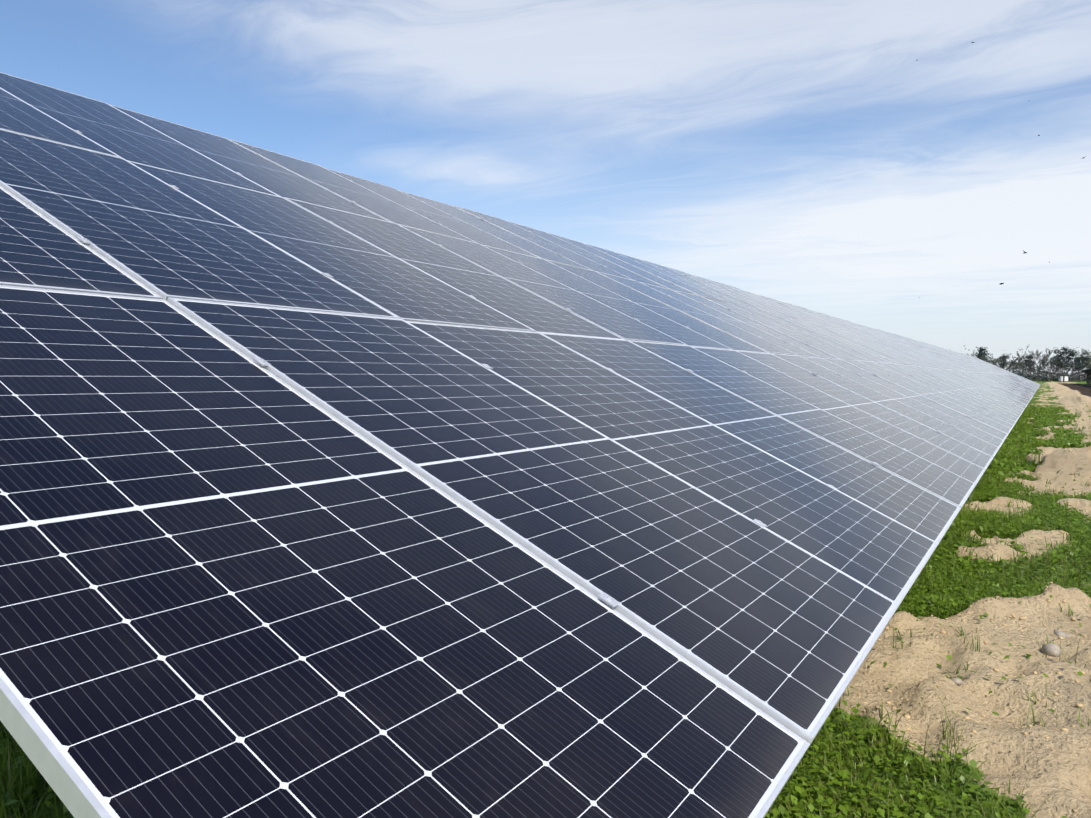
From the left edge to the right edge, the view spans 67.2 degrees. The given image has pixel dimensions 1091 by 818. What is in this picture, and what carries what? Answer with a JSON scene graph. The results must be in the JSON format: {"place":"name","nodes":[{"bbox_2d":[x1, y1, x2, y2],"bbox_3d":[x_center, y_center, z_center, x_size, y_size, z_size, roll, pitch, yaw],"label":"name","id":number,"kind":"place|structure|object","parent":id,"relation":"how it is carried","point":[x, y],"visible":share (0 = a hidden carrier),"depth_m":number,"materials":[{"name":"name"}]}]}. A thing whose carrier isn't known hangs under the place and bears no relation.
{"place":"outdoors","nodes":[
{"label":"outdoors","id":0,"kind":"place"},
{"bbox_2d":[0,378,1090,817],"bbox_3d":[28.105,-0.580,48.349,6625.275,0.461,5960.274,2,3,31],"label":"ground","id":1,"kind":"structure","parent":0,"point":[1038,766],"depth_m":3.69,"materials":[{"name":"beige soil"}]},
{"bbox_2d":[0,72,1039,817],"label":"solar panels","id":2,"kind":"object","parent":1,"relation":"on","point":[324,492],"visible":1,"depth_m":1.94,"materials":[{"name":"glass"}]},
{"bbox_2d":[0,401,1090,817],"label":"grass and weeds","id":3,"kind":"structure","parent":1,"relation":"on","point":[1020,441],"depth_m":5.00,"materials":[{"name":"green plant"}]},
{"bbox_2d":[849,446,1090,812],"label":"sand clods","id":4,"kind":"object","parent":1,"relation":"on","point":[995,670],"visible":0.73,"depth_m":3.77,"materials":[{"name":"beige soil"}]},
{"bbox_2d":[951,630,1069,685],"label":"stones","id":5,"kind":"object","parent":1,"relation":"on","point":[1051,649],"visible":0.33,"depth_m":4.29,"materials":[{"name":"beige stone"}]},
{"bbox_2d":[962,345,1090,381],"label":"treeline","id":6,"kind":"object","parent":1,"relation":"on","point":[1081,362],"visible":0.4,"depth_m":340.48,"materials":[{"name":"green plant"}]},
{"bbox_2d":[1037,370,1065,381],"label":"lean to shed","id":7,"kind":"object","parent":1,"relation":"on","point":[1050,375],"visible":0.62,"depth_m":256.83,"materials":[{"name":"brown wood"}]},
{"bbox_2d":[1059,376,1067,381],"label":"van","id":8,"kind":"object","parent":1,"relation":"on","point":[1065,378],"visible":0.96,"depth_m":269.32,"materials":[{"name":"white paint"}]},
{"bbox_2d":[1081,369,1090,383],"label":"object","id":9,"kind":"object","parent":1,"relation":"on","point":[1088,372],"visible":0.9,"depth_m":196.24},
{"bbox_2d":[0,0,1090,377],"label":"sky","id":10,"kind":"structure","parent":0,"point":[802,153],"materials":[{"name":"blue"}]}
]}

